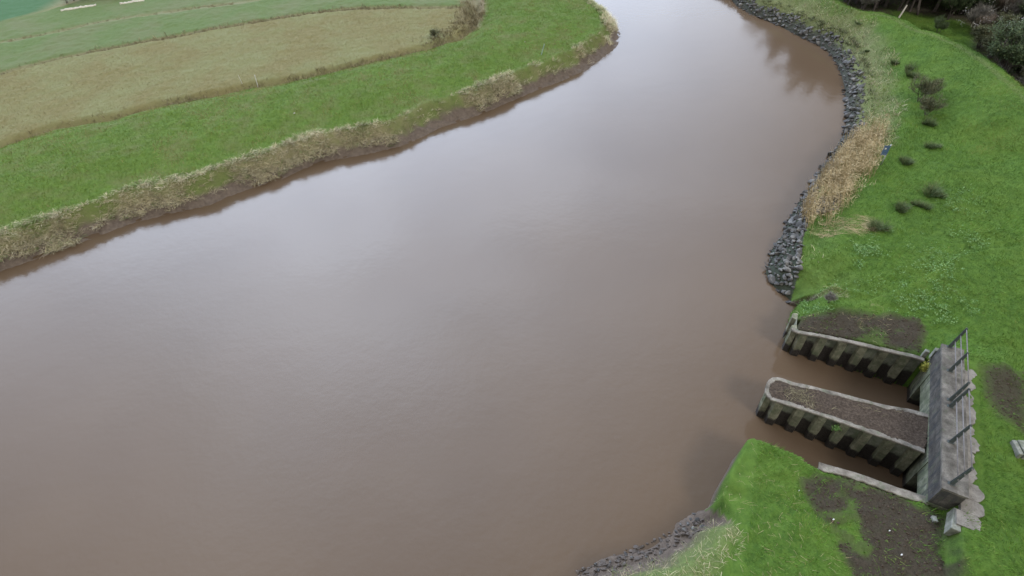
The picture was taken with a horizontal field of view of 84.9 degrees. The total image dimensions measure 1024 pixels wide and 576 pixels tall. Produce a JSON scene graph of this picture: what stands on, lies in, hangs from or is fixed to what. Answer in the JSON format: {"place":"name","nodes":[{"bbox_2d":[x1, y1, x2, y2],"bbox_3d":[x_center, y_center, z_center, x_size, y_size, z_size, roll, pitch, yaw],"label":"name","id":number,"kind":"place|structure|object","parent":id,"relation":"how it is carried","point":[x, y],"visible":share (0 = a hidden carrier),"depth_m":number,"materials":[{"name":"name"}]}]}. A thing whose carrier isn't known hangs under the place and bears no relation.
{"place":"outdoors","nodes":[
{"label":"outdoors","id":0,"kind":"place"},
{"bbox_2d":[0,0,919,575],"bbox_3d":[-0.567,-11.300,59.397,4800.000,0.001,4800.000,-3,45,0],"label":"river","id":1,"kind":"structure","parent":0,"point":[538,330],"depth_m":44.13,"materials":[{"name":"liquid"}]},
{"bbox_2d":[0,0,1023,575],"bbox_3d":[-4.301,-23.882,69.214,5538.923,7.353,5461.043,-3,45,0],"label":"ground","id":2,"kind":"structure","parent":0,"point":[66,34],"depth_m":60.16,"materials":[{"name":"green plant"}]},
{"bbox_2d":[61,4,95,10],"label":"white strip","id":3,"kind":"object","parent":2,"relation":"on","point":[78,7],"visible":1,"depth_m":98.11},
{"bbox_2d":[119,0,143,3],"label":"white strip","id":4,"kind":"object","parent":2,"relation":"on","point":[130,1],"visible":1,"depth_m":99.08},
{"bbox_2d":[0,8,470,137],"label":"stubble","id":5,"kind":"object","parent":2,"relation":"on","point":[21,79],"visible":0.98,"depth_m":79.90,"materials":[{"name":"beige plant"}]},
{"bbox_2d":[0,0,487,146],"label":"ditch growth","id":6,"kind":"object","parent":2,"relation":"on","point":[474,21],"visible":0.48,"depth_m":85.56,"materials":[{"name":"plant"}]},
{"bbox_2d":[0,0,609,246],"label":"pasture grass","id":7,"kind":"structure","parent":2,"relation":"on","point":[268,88],"depth_m":67.00,"materials":[{"name":"green plant"}]},
{"bbox_2d":[429,27,439,37],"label":"hawthorn bush","id":8,"kind":"object","parent":2,"relation":"on","point":[432,32],"visible":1,"depth_m":82.47,"materials":[{"name":"green plant"}]},
{"bbox_2d":[0,0,909,575],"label":"dry grass","id":9,"kind":"structure","parent":2,"relation":"on","point":[514,88],"depth_m":60.02,"materials":[{"name":"beige plant"}]},
{"bbox_2d":[575,519,703,575],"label":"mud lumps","id":10,"kind":"object","parent":2,"relation":"on","point":[602,563],"visible":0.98,"depth_m":32.24,"materials":[{"name":"grey stone"}]},
{"bbox_2d":[768,274,775,283],"bbox_3d":[21.936,-0.767,47.243,0.562,0.427,0.810,19,49,20],"label":"rubble stone","id":11,"kind":"object","parent":2,"relation":"on","point":[771,278],"visible":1,"depth_m":47.19,"materials":[{"name":"grey stone"}]},
{"bbox_2d":[782,266,790,272],"bbox_3d":[22.919,-1.522,46.690,0.724,0.410,0.477,25,59,24],"label":"rubble stone","id":12,"kind":"object","parent":2,"relation":"on","point":[787,269],"visible":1,"depth_m":46.54,"materials":[{"name":"grey stone"}]},
{"bbox_2d":[784,259,789,265],"bbox_3d":[23.225,-2.051,46.960,0.811,0.453,0.557,21,50,22],"label":"rubble stone","id":13,"kind":"object","parent":2,"relation":"on","point":[786,262],"visible":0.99,"depth_m":46.88,"materials":[{"name":"grey stone"}]},
{"bbox_2d":[685,304,890,574],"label":"dead stalks","id":14,"kind":"object","parent":2,"relation":"on","point":[784,487],"visible":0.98,"depth_m":30.90,"materials":[{"name":"plant"}]},
{"bbox_2d":[786,254,792,260],"bbox_3d":[23.439,-2.479,47.153,0.652,0.276,0.741,25,79,6],"label":"rubble stone","id":15,"kind":"object","parent":2,"relation":"on","point":[789,257],"visible":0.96,"depth_m":47.06,"materials":[{"name":"grey stone"}]},
{"bbox_2d":[794,265,802,270],"bbox_3d":[23.611,-1.692,46.043,0.539,0.346,0.702,-41,61,-13],"label":"rubble stone","id":16,"kind":"object","parent":2,"relation":"on","point":[799,267],"visible":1,"depth_m":45.92,"materials":[{"name":"grey stone"}]},
{"bbox_2d":[795,220,802,225],"bbox_3d":[26.049,-5.774,50.760,0.762,0.421,0.598,-25,49,-21],"label":"rubble stone","id":17,"kind":"object","parent":2,"relation":"on","point":[799,222],"visible":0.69,"depth_m":50.76,"materials":[{"name":"grey stone"}]},
{"bbox_2d":[732,0,866,185],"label":"riprap","id":18,"kind":"object","parent":2,"relation":"on","point":[853,78],"visible":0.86,"depth_m":73.69,"materials":[{"name":"grey stone"}]},
{"bbox_2d":[762,0,877,184],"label":"riprap tussocks","id":19,"kind":"object","parent":18,"relation":"on","point":[853,40],"visible":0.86,"depth_m":74.78,"materials":[{"name":"green plant"}]},
{"bbox_2d":[824,291,838,302],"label":"bare shrub","id":20,"kind":"object","parent":2,"relation":"on","point":[829,296],"visible":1,"depth_m":41.33,"materials":[{"name":"brown plant"}]},
{"bbox_2d":[756,377,927,476],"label":"pier","id":21,"kind":"structure","parent":2,"relation":"on","point":[893,441],"depth_m":35.30,"materials":[{"name":"concrete"}]},
{"bbox_2d":[832,424,841,432],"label":"wall weed","id":22,"kind":"object","parent":21,"relation":"attached to","point":[835,428],"depth_m":35.00,"materials":[{"name":"green plant"}]},
{"bbox_2d":[785,385,901,414],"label":"reed litter","id":23,"kind":"object","parent":21,"relation":"on","point":[809,397],"visible":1,"depth_m":36.05,"materials":[{"name":"brown plant"}]},
{"bbox_2d":[798,110,893,234],"bbox_3d":[32.088,-11.364,53.877,5.383,4.618,22.377,30,53,28],"label":"reed bed","id":24,"kind":"object","parent":2,"relation":"on","point":[828,178],"visible":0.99,"depth_m":53.53,"materials":[{"name":"beige plant"}]},
{"bbox_2d":[811,214,885,237],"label":"flattened reeds","id":25,"kind":"object","parent":2,"relation":"on","point":[851,230],"visible":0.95,"depth_m":47.75,"materials":[{"name":"beige plant"}]},
{"bbox_2d":[782,313,924,385],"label":"wing wall","id":26,"kind":"structure","parent":2,"relation":"on","point":[890,366],"depth_m":39.90,"materials":[{"name":"concrete"}]},
{"bbox_2d":[860,0,878,10],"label":"bare shrub","id":27,"kind":"object","parent":2,"relation":"on","point":[868,1],"visible":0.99,"depth_m":79.69,"materials":[{"name":"brown plant"}]},
{"bbox_2d":[817,462,928,504],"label":"channel wall","id":28,"kind":"structure","parent":2,"relation":"on","point":[878,484],"depth_m":31.71,"materials":[{"name":"concrete"}]},
{"bbox_2d":[865,218,897,231],"bbox_3d":[30.740,-5.310,46.823,2.767,0.938,2.322,-3,45,0],"label":"rush clump","id":29,"kind":"object","parent":2,"relation":"on","point":[877,225],"visible":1,"depth_m":46.84,"materials":[{"name":"green plant"}]},
{"bbox_2d":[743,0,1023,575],"bbox_3d":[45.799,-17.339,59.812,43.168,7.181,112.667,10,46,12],"label":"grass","id":30,"kind":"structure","parent":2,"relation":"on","point":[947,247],"depth_m":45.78,"materials":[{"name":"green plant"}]},
{"bbox_2d":[880,144,891,164],"bbox_3d":[35.298,-12.579,53.277,0.575,2.401,0.131,3,45,6],"label":"river sign","id":31,"kind":"object","parent":2,"relation":"on","point":[885,150],"visible":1,"depth_m":52.88,"materials":[{"name":"blue paint"}]},
{"bbox_2d":[890,59,898,64],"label":"rush clump","id":32,"kind":"object","parent":2,"relation":"on","point":[896,62],"visible":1,"depth_m":68.50,"materials":[{"name":"green plant"}]},
{"bbox_2d":[796,184,1000,324],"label":"broadleaf weeds","id":33,"kind":"object","parent":2,"relation":"on","point":[920,307],"visible":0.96,"depth_m":42.92,"materials":[{"name":"green plant"}]},
{"bbox_2d":[897,0,908,10],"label":"bare tree","id":34,"kind":"object","parent":2,"relation":"on","point":[899,8],"visible":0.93,"depth_m":83.09,"materials":[{"name":"brown plant"}]},
{"bbox_2d":[893,200,913,212],"bbox_3d":[33.799,-7.030,48.424,1.898,0.679,1.693,-33,52,-27],"label":"rush clump","id":35,"kind":"object","parent":2,"relation":"on","point":[900,206],"visible":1,"depth_m":48.47,"materials":[{"name":"green plant"}]},
{"bbox_2d":[898,155,914,165],"bbox_3d":[37.768,-12.267,53.619,1.774,0.712,1.988,2,45,5],"label":"rush clump","id":36,"kind":"object","parent":2,"relation":"on","point":[903,159],"visible":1,"depth_m":53.59,"materials":[{"name":"green plant"}]},
{"bbox_2d":[904,60,918,71],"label":"rush clump","id":37,"kind":"object","parent":2,"relation":"on","point":[909,67],"visible":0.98,"depth_m":66.13,"materials":[{"name":"green plant"}]},
{"bbox_2d":[908,0,915,11],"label":"bare tree","id":38,"kind":"object","parent":2,"relation":"on","point":[911,6],"visible":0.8,"depth_m":82.79,"materials":[{"name":"brown plant"}]},
{"bbox_2d":[801,312,1023,575],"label":"soil clods","id":39,"kind":"object","parent":2,"relation":"on","point":[892,508],"visible":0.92,"depth_m":31.02,"materials":[{"name":"brown soil"}]},
{"bbox_2d":[905,70,921,77],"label":"rush clump","id":40,"kind":"object","parent":2,"relation":"on","point":[908,74],"visible":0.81,"depth_m":65.24,"materials":[{"name":"green plant"}]},
{"bbox_2d":[916,0,920,14],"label":"bare tree","id":41,"kind":"object","parent":2,"relation":"on","point":[918,7],"visible":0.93,"depth_m":81.66,"materials":[{"name":"brown plant"}]},
{"bbox_2d":[910,199,934,209],"bbox_3d":[35.577,-7.217,48.411,2.170,0.626,1.568,20,49,21],"label":"rush clump","id":42,"kind":"object","parent":2,"relation":"on","point":[924,205],"visible":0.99,"depth_m":48.58,"materials":[{"name":"green plant"}]},
{"bbox_2d":[920,349,929,362],"bbox_3d":[27.645,4.551,37.606,0.269,1.108,0.275,19,49,21],"label":"concrete post","id":43,"kind":"object","parent":2,"relation":"on","point":[925,353],"visible":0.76,"depth_m":37.33,"materials":[{"name":"grey concrete"}]},
{"bbox_2d":[907,68,946,101],"bbox_3d":[44.836,-21.840,60.819,4.227,3.766,4.057,22,50,23],"label":"hawthorn bush","id":44,"kind":"object","parent":2,"relation":"on","point":[927,87],"visible":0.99,"depth_m":60.44,"materials":[{"name":"green plant"}]},
{"bbox_2d":[921,114,940,126],"bbox_3d":[43.345,-17.336,58.053,1.973,0.798,2.352,-1,45,2],"label":"rush clump","id":45,"kind":"object","parent":2,"relation":"on","point":[928,121],"visible":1,"depth_m":58.11,"materials":[{"name":"green plant"}]},
{"bbox_2d":[918,93,948,115],"bbox_3d":[43.995,-19.125,58.700,3.233,2.880,3.102,28,53,27],"label":"hawthorn bush","id":46,"kind":"object","parent":2,"relation":"on","point":[927,104],"visible":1,"depth_m":58.53,"materials":[{"name":"green plant"}]},
{"bbox_2d":[923,141,943,148],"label":"rush clump","id":47,"kind":"object","parent":2,"relation":"on","point":[932,145],"visible":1,"depth_m":55.12,"materials":[{"name":"green plant"}]},
{"bbox_2d":[929,348,938,357],"bbox_3d":[28.294,4.541,37.575,0.351,1.262,0.356,19,49,21],"label":"concrete post","id":48,"kind":"object","parent":2,"relation":"on","point":[934,351],"visible":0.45,"depth_m":37.34,"materials":[{"name":"grey concrete"}]},
{"bbox_2d":[931,515,937,522],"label":"stone","id":49,"kind":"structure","parent":2,"relation":"on","point":[934,519],"depth_m":29.97,"materials":[{"name":"grey stone"}]},
{"bbox_2d":[902,343,968,509],"bbox_3d":[25.891,9.324,34.788,1.243,6.027,11.074,19,49,21],"label":"headwall","id":50,"kind":"object","parent":2,"relation":"on","point":[930,472],"visible":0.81,"depth_m":32.72,"materials":[{"name":"concrete"}]},
{"bbox_2d":[919,360,930,371],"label":"moss clump","id":51,"kind":"object","parent":50,"relation":"attached to","point":[924,367],"visible":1,"depth_m":37.18,"materials":[{"name":"yellow plant"}]},
{"bbox_2d":[947,327,970,401],"bbox_3d":[27.012,4.564,33.928,0.327,1.860,4.746,19,49,21],"label":"guard railing","id":52,"kind":"object","parent":50,"relation":"on","point":[955,365],"visible":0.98,"depth_m":33.77,"materials":[{"name":"metal"}]},
{"bbox_2d":[947,388,973,485],"bbox_3d":[24.468,8.009,30.614,0.327,1.860,5.577,19,49,21],"label":"guard railing","id":53,"kind":"object","parent":50,"relation":"on","point":[954,481],"visible":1,"depth_m":30.34,"materials":[{"name":"metal"}]},
{"bbox_2d":[921,178,951,198],"bbox_3d":[37.538,-8.681,49.662,2.670,1.079,3.182,34,55,31],"label":"rush clump","id":54,"kind":"object","parent":2,"relation":"on","point":[933,190],"visible":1,"depth_m":49.74,"materials":[{"name":"green plant"}]},
{"bbox_2d":[933,0,941,11],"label":"bare tree","id":55,"kind":"object","parent":2,"relation":"on","point":[936,7],"visible":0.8,"depth_m":82.47,"materials":[{"name":"brown plant"}]},
{"bbox_2d":[933,14,950,33],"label":"bush","id":56,"kind":"object","parent":2,"relation":"on","point":[938,22],"visible":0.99,"depth_m":76.40,"materials":[{"name":"green plant"}]},
{"bbox_2d":[944,508,960,535],"bbox_3d":[23.180,12.300,29.388,0.438,0.823,1.362,25,51,25],"label":"concrete block","id":57,"kind":"object","parent":2,"relation":"on","point":[952,527],"depth_m":29.18,"materials":[{"name":"grey concrete"}]},
{"bbox_2d":[938,0,975,19],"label":"ivy tree","id":58,"kind":"object","parent":2,"relation":"on","point":[954,5],"visible":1,"depth_m":78.89,"materials":[{"name":"green plant"}]},
{"bbox_2d":[955,369,984,530],"bbox_3d":[26.333,8.767,32.288,1.298,0.310,11.679,20,49,21],"label":"apron","id":59,"kind":"object","parent":2,"relation":"on","point":[972,506],"visible":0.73,"depth_m":29.98,"materials":[{"name":"concrete"}]},
{"bbox_2d":[957,0,987,14],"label":"ivy tree","id":60,"kind":"object","parent":2,"relation":"on","point":[962,11],"visible":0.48,"depth_m":81.14,"materials":[{"name":"green plant"}]},
{"bbox_2d":[965,2,997,29],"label":"bare shrub","id":61,"kind":"object","parent":2,"relation":"on","point":[975,13],"visible":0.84,"depth_m":75.97,"materials":[{"name":"brown plant"}]},
{"bbox_2d":[969,23,999,48],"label":"bramble thicket","id":62,"kind":"object","parent":2,"relation":"on","point":[979,32],"visible":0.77,"depth_m":72.18,"materials":[{"name":"green plant"}]},
{"bbox_2d":[974,0,1000,12],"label":"ivy tree","id":63,"kind":"object","parent":2,"relation":"on","point":[992,2],"visible":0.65,"depth_m":78.77,"materials":[{"name":"green plant"}]},
{"bbox_2d":[976,13,1005,28],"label":"bare shrub","id":64,"kind":"object","parent":2,"relation":"on","point":[987,20],"visible":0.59,"depth_m":74.05,"materials":[{"name":"brown plant"}]},
{"bbox_2d":[980,32,1007,57],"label":"bramble thicket","id":65,"kind":"object","parent":2,"relation":"on","point":[985,40],"visible":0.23,"depth_m":70.59,"materials":[{"name":"green plant"}]},
{"bbox_2d":[983,15,1023,72],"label":"ivy tree","id":66,"kind":"object","parent":2,"relation":"on","point":[1014,53],"visible":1,"depth_m":62.94,"materials":[{"name":"green plant"}]},
{"bbox_2d":[994,40,1018,68],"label":"bare shrub","id":67,"kind":"object","parent":2,"relation":"on","point":[1002,61],"visible":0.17,"depth_m":65.12,"materials":[{"name":"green plant"}]},
{"bbox_2d":[992,9,1022,33],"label":"bramble thicket","id":68,"kind":"object","parent":2,"relation":"on","point":[1009,17],"visible":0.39,"depth_m":73.40,"materials":[{"name":"green plant"}]},
{"bbox_2d":[993,0,1022,15],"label":"bare shrub","id":69,"kind":"object","parent":2,"relation":"on","point":[1001,3],"visible":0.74,"depth_m":78.06,"materials":[{"name":"brown plant"}]},
{"bbox_2d":[1001,0,1023,18],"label":"bare shrub","id":70,"kind":"object","parent":2,"relation":"on","point":[1014,8],"visible":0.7,"depth_m":76.04,"materials":[{"name":"brown plant"}]},
{"bbox_2d":[1008,63,1023,79],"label":"bramble thicket","id":71,"kind":"object","parent":2,"relation":"on","point":[1017,70],"visible":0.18,"depth_m":65.88,"materials":[{"name":"green plant"}]},
{"bbox_2d":[1010,440,1023,458],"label":"concrete block","id":72,"kind":"object","parent":2,"relation":"on","point":[1015,446],"depth_m":31.54,"materials":[{"name":"grey concrete"}]},
{"bbox_2d":[1014,18,1023,35],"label":"ivy tree","id":73,"kind":"object","parent":2,"relation":"on","point":[1020,26],"visible":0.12,"depth_m":67.63,"materials":[{"name":"green plant"}]},
{"bbox_2d":[1017,440,1023,459],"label":"concrete block","id":74,"kind":"object","parent":2,"relation":"on","point":[1021,443],"depth_m":31.70,"materials":[{"name":"grey concrete"}]},
{"bbox_2d":[1018,66,1023,84],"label":"bramble thicket","id":75,"kind":"object","parent":2,"relation":"on","point":[1021,74],"visible":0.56,"depth_m":64.00,"materials":[{"name":"green plant"}]}
]}

